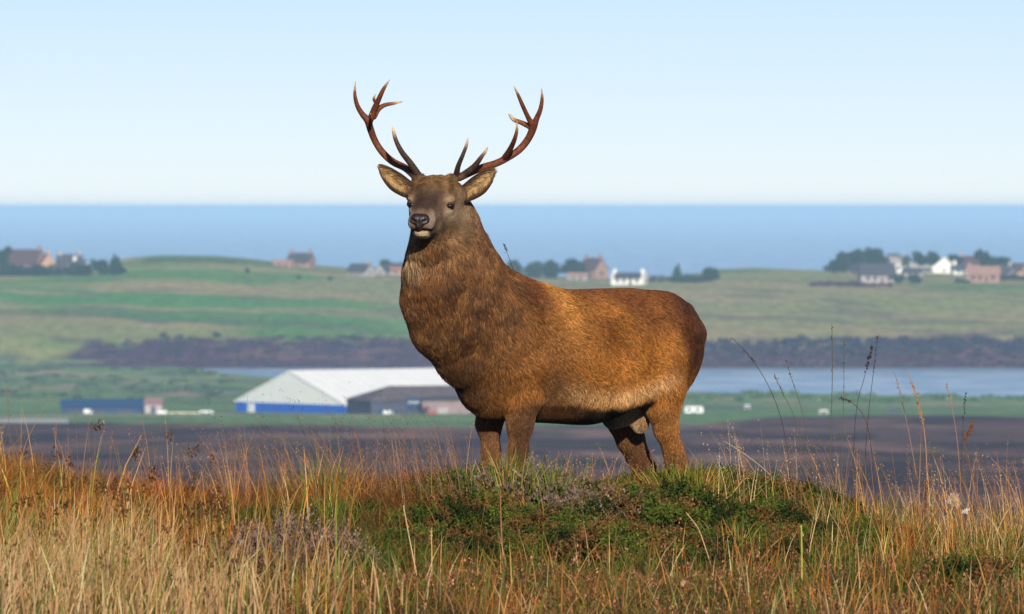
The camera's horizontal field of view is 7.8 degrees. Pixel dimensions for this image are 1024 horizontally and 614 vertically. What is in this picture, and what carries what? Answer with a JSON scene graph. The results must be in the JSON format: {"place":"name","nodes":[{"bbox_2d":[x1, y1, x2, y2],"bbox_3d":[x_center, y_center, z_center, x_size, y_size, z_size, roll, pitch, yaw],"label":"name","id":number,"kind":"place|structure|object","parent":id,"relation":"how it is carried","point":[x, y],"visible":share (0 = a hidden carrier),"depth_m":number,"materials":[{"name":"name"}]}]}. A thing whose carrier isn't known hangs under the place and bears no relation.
{"place":"outdoors","nodes":[
{"label":"outdoors","id":0,"kind":"place"},
{"bbox_2d":[0,419,67,422],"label":"track","id":1,"kind":"structure","parent":0,"point":[34,420],"depth_m":1244.46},
{"bbox_2d":[0,446,1022,613],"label":"ground","id":2,"kind":"structure","parent":0,"point":[705,568],"depth_m":26.86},
{"bbox_2d":[1,440,95,554],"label":"grass tuft","id":3,"kind":"object","parent":2,"relation":"on","point":[11,515],"visible":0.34,"depth_m":25.51,"materials":[{"name":"plant"}]},
{"bbox_2d":[2,466,96,491],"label":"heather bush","id":4,"kind":"object","parent":2,"relation":"on","point":[55,477],"visible":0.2,"depth_m":28.40,"materials":[{"name":"brown plant"}]},
{"bbox_2d":[2,478,149,523],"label":"grass tuft","id":5,"kind":"object","parent":2,"relation":"on","point":[84,502],"visible":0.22,"depth_m":27.40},
{"bbox_2d":[0,419,239,611],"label":"rush flowers","id":6,"kind":"object","parent":2,"relation":"on","point":[192,515],"visible":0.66,"depth_m":24.83,"materials":[{"name":"plant"}]},
{"bbox_2d":[73,467,238,513],"bbox_3d":[-1.310,0.716,27.910,0.792,0.256,0.478,0,1,0],"label":"grass tuft","id":7,"kind":"object","parent":2,"relation":"on","point":[153,488],"visible":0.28,"depth_m":27.89,"materials":[{"name":"plant"}]},
{"bbox_2d":[154,488,281,518],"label":"grass tuft","id":8,"kind":"object","parent":2,"relation":"on","point":[216,502],"visible":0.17,"depth_m":27.60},
{"bbox_2d":[199,505,321,528],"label":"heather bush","id":9,"kind":"object","parent":2,"relation":"on","point":[252,509],"visible":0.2,"depth_m":27.43,"materials":[{"name":"brown plant"}]},
{"bbox_2d":[177,501,387,579],"bbox_3d":[-0.806,0.859,26.419,0.752,0.339,0.647,0,1,1],"label":"heather bush","id":10,"kind":"object","parent":2,"relation":"on","point":[309,534],"visible":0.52,"depth_m":26.36,"materials":[{"name":"grey plant"}]},
{"bbox_2d":[255,447,387,501],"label":"grass tuft","id":11,"kind":"object","parent":2,"relation":"on","point":[325,474],"visible":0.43,"depth_m":28.10,"materials":[{"name":"plant"}]},
{"bbox_2d":[276,487,393,535],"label":"grass tuft","id":12,"kind":"object","parent":2,"relation":"on","point":[329,510],"visible":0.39,"depth_m":27.30,"materials":[{"name":"plant"}]},
{"bbox_2d":[296,496,392,524],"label":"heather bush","id":13,"kind":"object","parent":2,"relation":"on","point":[370,506],"visible":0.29,"depth_m":27.60,"materials":[{"name":"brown plant"}]},
{"bbox_2d":[346,503,433,531],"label":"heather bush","id":14,"kind":"object","parent":2,"relation":"on","point":[389,508],"visible":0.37,"depth_m":27.41,"materials":[{"name":"green plant"}]},
{"bbox_2d":[334,529,446,563],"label":"grass tuft","id":15,"kind":"object","parent":2,"relation":"on","point":[370,542],"visible":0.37,"depth_m":26.79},
{"bbox_2d":[328,520,478,566],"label":"heather bush","id":16,"kind":"object","parent":2,"relation":"on","point":[417,531],"visible":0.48,"depth_m":26.87,"materials":[{"name":"green plant"}]},
{"bbox_2d":[364,481,455,507],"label":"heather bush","id":17,"kind":"object","parent":2,"relation":"on","point":[423,492],"visible":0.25,"depth_m":27.97,"materials":[{"name":"green plant"}]},
{"bbox_2d":[368,504,490,537],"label":"heather bush","id":18,"kind":"object","parent":2,"relation":"on","point":[414,522],"visible":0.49,"depth_m":27.32,"materials":[{"name":"green plant"}]},
{"bbox_2d":[379,460,517,495],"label":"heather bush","id":19,"kind":"object","parent":2,"relation":"on","point":[454,475],"visible":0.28,"depth_m":28.21,"materials":[{"name":"green plant"}]},
{"bbox_2d":[386,482,549,538],"bbox_3d":[-0.134,0.769,27.401,0.691,0.257,0.594,0,1,9],"label":"heather bush","id":20,"kind":"object","parent":2,"relation":"on","point":[456,509],"visible":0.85,"depth_m":27.29,"materials":[{"name":"green plant"}]},
{"bbox_2d":[436,477,537,505],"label":"heather bush","id":21,"kind":"object","parent":2,"relation":"on","point":[485,491],"visible":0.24,"depth_m":28.00,"materials":[{"name":"green plant"}]},
{"bbox_2d":[424,526,572,564],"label":"heather bush","id":22,"kind":"object","parent":2,"relation":"on","point":[508,536],"visible":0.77,"depth_m":26.80,"materials":[{"name":"green plant"}]},
{"bbox_2d":[434,445,568,501],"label":"grass tuft","id":23,"kind":"object","parent":2,"relation":"on","point":[507,473],"visible":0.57,"depth_m":28.00,"materials":[{"name":"plant"}]},
{"bbox_2d":[450,501,590,538],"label":"heather bush","id":24,"kind":"object","parent":2,"relation":"on","point":[524,517],"visible":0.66,"depth_m":27.20,"materials":[{"name":"green plant"}]},
{"bbox_2d":[451,452,607,505],"bbox_3d":[0.085,0.681,28.119,0.670,0.271,0.584,0,1,1],"label":"heather bush","id":25,"kind":"object","parent":2,"relation":"on","point":[506,486],"visible":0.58,"depth_m":28.01,"materials":[{"name":"green plant"}]},
{"bbox_2d":[353,79,706,478],"bbox_3d":[0.126,0.092,30.076,1.776,2.001,0.572,-1,1,-44],"label":"stag","id":26,"kind":"object","parent":2,"relation":"on","point":[497,342],"visible":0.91,"depth_m":29.85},
{"bbox_2d":[457,455,634,503],"bbox_3d":[0.140,0.672,28.018,0.752,0.244,0.290,0,1,0],"label":"grass tuft","id":27,"kind":"object","parent":2,"relation":"on","point":[556,488],"visible":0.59,"depth_m":27.98,"materials":[{"name":"plant"}]},
{"bbox_2d":[493,497,650,533],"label":"heather bush","id":28,"kind":"object","parent":2,"relation":"on","point":[552,517],"visible":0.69,"depth_m":27.23,"materials":[{"name":"green plant"}]},
{"bbox_2d":[529,564,638,588],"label":"heather bush","id":29,"kind":"object","parent":2,"relation":"on","point":[584,574],"visible":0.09,"depth_m":25.79,"materials":[{"name":"green plant"}]},
{"bbox_2d":[552,474,640,503],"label":"heather bush","id":30,"kind":"object","parent":2,"relation":"on","point":[633,476],"visible":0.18,"depth_m":28.09,"materials":[{"name":"green plant"}]},
{"bbox_2d":[512,515,686,563],"bbox_3d":[0.320,0.847,26.908,0.659,0.192,0.624,0,1,10],"label":"heather bush","id":31,"kind":"object","parent":2,"relation":"on","point":[565,535],"visible":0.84,"depth_m":26.77,"materials":[{"name":"green plant"}]},
{"bbox_2d":[537,477,692,532],"bbox_3d":[0.368,0.746,27.468,0.670,0.235,0.583,0,1,-19],"label":"heather bush","id":32,"kind":"object","parent":2,"relation":"on","point":[573,498],"visible":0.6,"depth_m":27.36,"materials":[{"name":"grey plant"}]},
{"bbox_2d":[570,470,671,498],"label":"heather bush","id":33,"kind":"object","parent":2,"relation":"on","point":[624,477],"visible":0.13,"depth_m":28.12,"materials":[{"name":"green plant"}]},
{"bbox_2d":[570,540,707,575],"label":"grass tuft","id":34,"kind":"object","parent":2,"relation":"on","point":[637,558],"visible":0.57,"depth_m":26.50,"materials":[{"name":"plant"}]},
{"bbox_2d":[559,473,747,530],"bbox_3d":[0.515,0.732,27.465,0.753,0.242,0.676,0,1,20],"label":"heather bush","id":35,"kind":"object","parent":2,"relation":"on","point":[685,501],"visible":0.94,"depth_m":27.32,"materials":[{"name":"green plant"}]},
{"bbox_2d":[290,518,1023,613],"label":"spent heather","id":36,"kind":"object","parent":2,"relation":"on","point":[507,575],"visible":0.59,"depth_m":24.80,"materials":[{"name":"plant"}]},
{"bbox_2d":[606,525,757,559],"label":"heather bush","id":37,"kind":"object","parent":2,"relation":"on","point":[698,535],"visible":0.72,"depth_m":26.83,"materials":[{"name":"green plant"}]},
{"bbox_2d":[599,455,792,501],"bbox_3d":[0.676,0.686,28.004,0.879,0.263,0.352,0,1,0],"label":"grass tuft","id":38,"kind":"object","parent":2,"relation":"on","point":[699,480],"visible":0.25,"depth_m":27.99,"materials":[{"name":"plant"}]},
{"bbox_2d":[637,499,792,536],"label":"heather bush","id":39,"kind":"object","parent":2,"relation":"on","point":[711,524],"visible":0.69,"depth_m":27.26,"materials":[{"name":"green plant"}]},
{"bbox_2d":[681,518,784,559],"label":"grass tuft","id":40,"kind":"object","parent":2,"relation":"on","point":[732,531],"visible":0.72,"depth_m":26.91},
{"bbox_2d":[678,495,828,537],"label":"heather bush","id":41,"kind":"object","parent":2,"relation":"on","point":[784,510],"visible":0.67,"depth_m":27.40,"materials":[{"name":"green plant"}]},
{"bbox_2d":[730,338,790,479],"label":"tall grass","id":42,"kind":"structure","parent":2,"relation":"on","point":[773,397],"depth_m":28.41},
{"bbox_2d":[699,467,824,507],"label":"heather bush","id":43,"kind":"object","parent":2,"relation":"on","point":[778,483],"visible":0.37,"depth_m":28.06,"materials":[{"name":"green plant"}]},
{"bbox_2d":[739,476,873,515],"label":"heather bush","id":44,"kind":"object","parent":2,"relation":"on","point":[833,493],"visible":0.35,"depth_m":28.08,"materials":[{"name":"green plant"}]},
{"bbox_2d":[761,490,857,522],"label":"heather bush","id":45,"kind":"object","parent":2,"relation":"on","point":[815,501],"visible":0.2,"depth_m":27.91,"materials":[{"name":"green plant"}]},
{"bbox_2d":[745,518,883,558],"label":"heather bush","id":46,"kind":"object","parent":2,"relation":"on","point":[787,532],"visible":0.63,"depth_m":27.04,"materials":[{"name":"green plant"}]},
{"bbox_2d":[758,540,898,572],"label":"grass tuft","id":47,"kind":"object","parent":2,"relation":"on","point":[847,564],"visible":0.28,"depth_m":26.60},
{"bbox_2d":[803,510,920,547],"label":"heather bush","id":48,"kind":"object","parent":2,"relation":"on","point":[862,521],"visible":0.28,"depth_m":27.42,"materials":[{"name":"green plant"}]},
{"bbox_2d":[851,345,873,497],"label":"tall grass","id":49,"kind":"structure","parent":2,"relation":"on","point":[869,356],"depth_m":28.31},
{"bbox_2d":[797,488,947,538],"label":"grass tuft","id":50,"kind":"object","parent":2,"relation":"on","point":[873,512],"visible":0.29,"depth_m":27.81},
{"bbox_2d":[857,544,930,564],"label":"heather bush","id":51,"kind":"object","parent":2,"relation":"on","point":[897,552],"visible":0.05,"depth_m":26.99,"materials":[{"name":"green plant"}]},
{"bbox_2d":[846,516,965,556],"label":"grass tuft","id":52,"kind":"object","parent":2,"relation":"on","point":[911,539],"visible":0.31,"depth_m":27.40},
{"bbox_2d":[878,557,954,583],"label":"heather bush","id":53,"kind":"object","parent":2,"relation":"on","point":[911,568],"visible":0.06,"depth_m":25.94,"materials":[{"name":"green plant"}]},
{"bbox_2d":[906,370,928,532],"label":"tall grass","id":54,"kind":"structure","parent":2,"relation":"on","point":[919,408],"depth_m":28.01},
{"bbox_2d":[946,492,961,538],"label":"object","id":55,"kind":"object","parent":2,"relation":"on","point":[952,498],"visible":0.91,"depth_m":28.21,"materials":[{"name":"beige plant"}]},
{"bbox_2d":[892,544,1022,593],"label":"heather bush","id":56,"kind":"object","parent":2,"relation":"on","point":[972,565],"visible":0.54,"depth_m":25.48,"materials":[{"name":"green plant"}]},
{"bbox_2d":[963,418,980,532],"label":"tall grass","id":57,"kind":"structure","parent":2,"relation":"on","point":[967,433],"depth_m":28.01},
{"bbox_2d":[0,255,1023,532],"bbox_3d":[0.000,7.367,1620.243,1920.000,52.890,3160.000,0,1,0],"label":"hills","id":58,"kind":"structure","parent":0,"point":[70,321],"depth_m":2036.81,"materials":[{"name":"plant"}]},
{"bbox_2d":[0,246,11,265],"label":"tree","id":59,"kind":"object","parent":58,"relation":"on","point":[4,253],"visible":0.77,"depth_m":2653.10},
{"bbox_2d":[7,245,43,267],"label":"house","id":60,"kind":"structure","parent":58,"relation":"on","point":[26,258],"depth_m":2652.22,"materials":[{"name":"grey stone"}]},
{"bbox_2d":[0,262,92,275],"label":"hedge","id":61,"kind":"object","parent":58,"relation":"on","point":[6,269],"visible":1,"depth_m":2583.61,"materials":[{"name":"plant"}]},
{"bbox_2d":[37,249,55,267],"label":"house","id":62,"kind":"structure","parent":58,"relation":"on","point":[46,259],"depth_m":2622.77,"materials":[{"name":"beige tile"}]},
{"bbox_2d":[56,250,82,272],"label":"house","id":63,"kind":"structure","parent":58,"relation":"on","point":[64,259],"depth_m":2616.92,"materials":[{"name":"stone"}]},
{"bbox_2d":[90,259,108,274],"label":"tree","id":64,"kind":"object","parent":58,"relation":"on","point":[100,266],"visible":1,"depth_m":2547.60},
{"bbox_2d":[60,399,144,412],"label":"shed","id":65,"kind":"structure","parent":58,"relation":"on","point":[111,405],"depth_m":1436.85,"materials":[{"name":"blue metal"}]},
{"bbox_2d":[68,410,131,412],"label":"doors","id":66,"kind":"structure","parent":65,"relation":"in","point":[69,411],"depth_m":1436.17,"materials":[{"name":"grey metal"}]},
{"bbox_2d":[105,254,126,274],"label":"tree","id":67,"kind":"object","parent":58,"relation":"on","point":[116,267],"visible":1,"depth_m":2527.91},
{"bbox_2d":[144,398,162,412],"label":"cabin","id":68,"kind":"object","parent":58,"relation":"on","point":[153,405],"visible":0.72,"depth_m":1428.79,"materials":[{"name":"paint"}]},
{"bbox_2d":[272,260,293,267],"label":"house","id":69,"kind":"structure","parent":58,"relation":"on","point":[284,263],"depth_m":2594.32,"materials":[{"name":"pink stone"}]},
{"bbox_2d":[286,249,315,267],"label":"house","id":70,"kind":"structure","parent":58,"relation":"on","point":[308,260],"depth_m":2607.13,"materials":[{"name":"grey stone"}]},
{"bbox_2d":[234,368,448,412],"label":"barn","id":71,"kind":"structure","parent":58,"relation":"on","point":[336,387],"depth_m":1452.59,"materials":[{"name":"metal"}]},
{"bbox_2d":[345,259,375,275],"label":"house","id":72,"kind":"structure","parent":58,"relation":"on","point":[364,269],"depth_m":2564.50,"materials":[{"name":"stone"}]},
{"bbox_2d":[375,264,390,274],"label":"house","id":73,"kind":"structure","parent":58,"relation":"on","point":[382,269],"depth_m":2592.01,"materials":[{"name":"stone"}]},
{"bbox_2d":[346,385,471,413],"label":"barn","id":74,"kind":"structure","parent":58,"relation":"on","point":[376,401],"depth_m":1399.67,"materials":[{"name":"grey metal"}]},
{"bbox_2d":[421,396,470,413],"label":"shed","id":75,"kind":"structure","parent":58,"relation":"on","point":[447,405],"depth_m":1392.37,"materials":[{"name":"stone"}]},
{"bbox_2d":[0,334,1023,401],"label":"shore scrub","id":76,"kind":"object","parent":58,"relation":"on","point":[853,348],"visible":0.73,"depth_m":2128.93,"materials":[{"name":"plant"}]},
{"bbox_2d":[506,259,526,274],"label":"tree","id":77,"kind":"object","parent":58,"relation":"on","point":[516,266],"visible":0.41,"depth_m":2578.00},
{"bbox_2d":[523,261,543,277],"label":"tree","id":78,"kind":"object","parent":58,"relation":"on","point":[533,269],"visible":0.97,"depth_m":2598.22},
{"bbox_2d":[540,259,562,277],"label":"tree","id":79,"kind":"object","parent":58,"relation":"on","point":[551,268],"visible":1,"depth_m":2611.28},
{"bbox_2d":[560,258,589,273],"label":"tree","id":80,"kind":"object","parent":58,"relation":"on","point":[572,265],"visible":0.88,"depth_m":2630.50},
{"bbox_2d":[566,273,588,279],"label":"house","id":81,"kind":"structure","parent":58,"relation":"on","point":[579,276],"depth_m":2602.51,"materials":[{"name":"pink stone"}]},
{"bbox_2d":[582,254,608,278],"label":"house","id":82,"kind":"structure","parent":58,"relation":"on","point":[597,268],"depth_m":2652.12,"materials":[{"name":"pink stone"}]},
{"bbox_2d":[203,368,1023,396],"bbox_3d":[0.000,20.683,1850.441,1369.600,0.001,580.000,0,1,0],"label":"bay","id":83,"kind":"object","parent":58,"relation":"in","point":[986,381],"visible":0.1,"depth_m":1968.64,"materials":[{"name":"liquid"}]},
{"bbox_2d":[611,268,646,284],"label":"house","id":84,"kind":"structure","parent":58,"relation":"on","point":[628,278],"depth_m":2519.78,"materials":[{"name":"paint"}]},
{"bbox_2d":[649,273,704,282],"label":"hedge","id":85,"kind":"object","parent":58,"relation":"on","point":[685,278],"visible":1,"depth_m":2540.43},
{"bbox_2d":[684,406,702,412],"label":"caravan","id":86,"kind":"object","parent":58,"relation":"on","point":[693,409],"visible":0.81,"depth_m":1429.29,"materials":[{"name":"white metal"}]},
{"bbox_2d":[699,267,720,281],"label":"tree","id":87,"kind":"object","parent":58,"relation":"on","point":[709,274],"visible":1,"depth_m":2511.28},
{"bbox_2d":[822,259,842,272],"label":"tree","id":88,"kind":"object","parent":58,"relation":"on","point":[833,266],"visible":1,"depth_m":2613.81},
{"bbox_2d":[835,251,852,271],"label":"tree","id":89,"kind":"object","parent":58,"relation":"on","point":[843,257],"visible":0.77,"depth_m":2653.47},
{"bbox_2d":[809,280,892,286],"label":"hedge","id":90,"kind":"object","parent":58,"relation":"on","point":[843,283],"visible":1,"depth_m":2465.61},
{"bbox_2d":[847,246,872,268],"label":"tree","id":91,"kind":"object","parent":58,"relation":"on","point":[857,255],"visible":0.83,"depth_m":2653.38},
{"bbox_2d":[856,263,896,282],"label":"house","id":92,"kind":"structure","parent":58,"relation":"on","point":[874,272],"depth_m":2500.73,"materials":[{"name":"stone"}]},
{"bbox_2d":[870,247,886,262],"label":"tree","id":93,"kind":"object","parent":58,"relation":"on","point":[877,256],"visible":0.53,"depth_m":2653.37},
{"bbox_2d":[887,255,911,272],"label":"house","id":94,"kind":"structure","parent":58,"relation":"on","point":[897,261],"depth_m":2652.34,"materials":[{"name":"paint"}]},
{"bbox_2d":[901,268,922,275],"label":"house","id":95,"kind":"structure","parent":58,"relation":"on","point":[909,271],"depth_m":2591.88,"materials":[{"name":"stone"}]},
{"bbox_2d":[906,274,921,283],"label":"bush","id":96,"kind":"object","parent":58,"relation":"on","point":[914,278],"visible":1,"depth_m":2489.26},
{"bbox_2d":[907,261,933,272],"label":"house","id":97,"kind":"structure","parent":58,"relation":"on","point":[915,265],"depth_m":2653.24,"materials":[{"name":"white stone"}]},
{"bbox_2d":[912,251,933,271],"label":"tree","id":98,"kind":"object","parent":58,"relation":"on","point":[919,258],"visible":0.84,"depth_m":2653.20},
{"bbox_2d":[926,250,940,271],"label":"tree","id":99,"kind":"object","parent":58,"relation":"on","point":[934,257],"visible":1,"depth_m":2653.47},
{"bbox_2d":[932,257,952,273],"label":"house","id":100,"kind":"structure","parent":58,"relation":"on","point":[943,265],"depth_m":2652.10,"materials":[{"name":"paint"}]},
{"bbox_2d":[948,253,963,263],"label":"tree","id":101,"kind":"object","parent":58,"relation":"on","point":[956,258],"visible":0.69,"depth_m":2653.86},
{"bbox_2d":[950,260,967,274],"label":"house","id":102,"kind":"structure","parent":58,"relation":"on","point":[957,269],"depth_m":2627.52,"materials":[{"name":"paint"}]},
{"bbox_2d":[959,252,979,265],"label":"house","id":103,"kind":"structure","parent":58,"relation":"on","point":[973,260],"depth_m":2653.22,"materials":[{"name":"grey tile"}]},
{"bbox_2d":[966,262,1000,282],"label":"house","id":104,"kind":"structure","parent":58,"relation":"on","point":[985,274],"depth_m":2511.53,"materials":[{"name":"pink stone"}]},
{"bbox_2d":[974,248,995,265],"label":"tree","id":105,"kind":"object","parent":58,"relation":"on","point":[984,258],"visible":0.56,"depth_m":2652.47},
{"bbox_2d":[989,256,1010,265],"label":"tree","id":106,"kind":"object","parent":58,"relation":"on","point":[1000,260],"visible":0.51,"depth_m":2653.16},
{"bbox_2d":[993,261,1014,276],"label":"house","id":107,"kind":"structure","parent":58,"relation":"on","point":[1008,269],"depth_m":2599.42,"materials":[{"name":"stone"}]},
{"bbox_2d":[1000,273,1023,279],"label":"hedge","id":108,"kind":"object","parent":58,"relation":"on","point":[1004,276],"visible":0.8,"depth_m":2558.49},
{"bbox_2d":[1012,263,1023,275],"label":"house","id":109,"kind":"structure","parent":58,"relation":"on","point":[1019,269],"depth_m":2652.29,"materials":[{"name":"brown tile"}]},
{"bbox_2d":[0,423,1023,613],"bbox_3d":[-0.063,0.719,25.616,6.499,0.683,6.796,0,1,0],"label":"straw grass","id":110,"kind":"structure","parent":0,"point":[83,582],"depth_m":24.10,"materials":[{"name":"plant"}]},
{"bbox_2d":[0,212,1023,277],"bbox_3d":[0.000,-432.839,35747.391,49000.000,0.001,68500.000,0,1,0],"label":"sea","id":111,"kind":"structure","parent":0,"point":[658,243],"depth_m":11938.26,"materials":[{"name":"liquid"}]},
{"bbox_2d":[0,382,1023,553],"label":"flowering grass","id":112,"kind":"structure","parent":0,"point":[433,467],"depth_m":28.15,"materials":[{"name":"plant"}]},
{"bbox_2d":[0,0,1023,211],"label":"sky","id":113,"kind":"structure","parent":0,"point":[106,105],"materials":[{"name":"blue"}]},
{"bbox_2d":[829,327,833,491],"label":"tall grass","id":114,"kind":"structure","parent":0,"point":[831,409],"depth_m":28.31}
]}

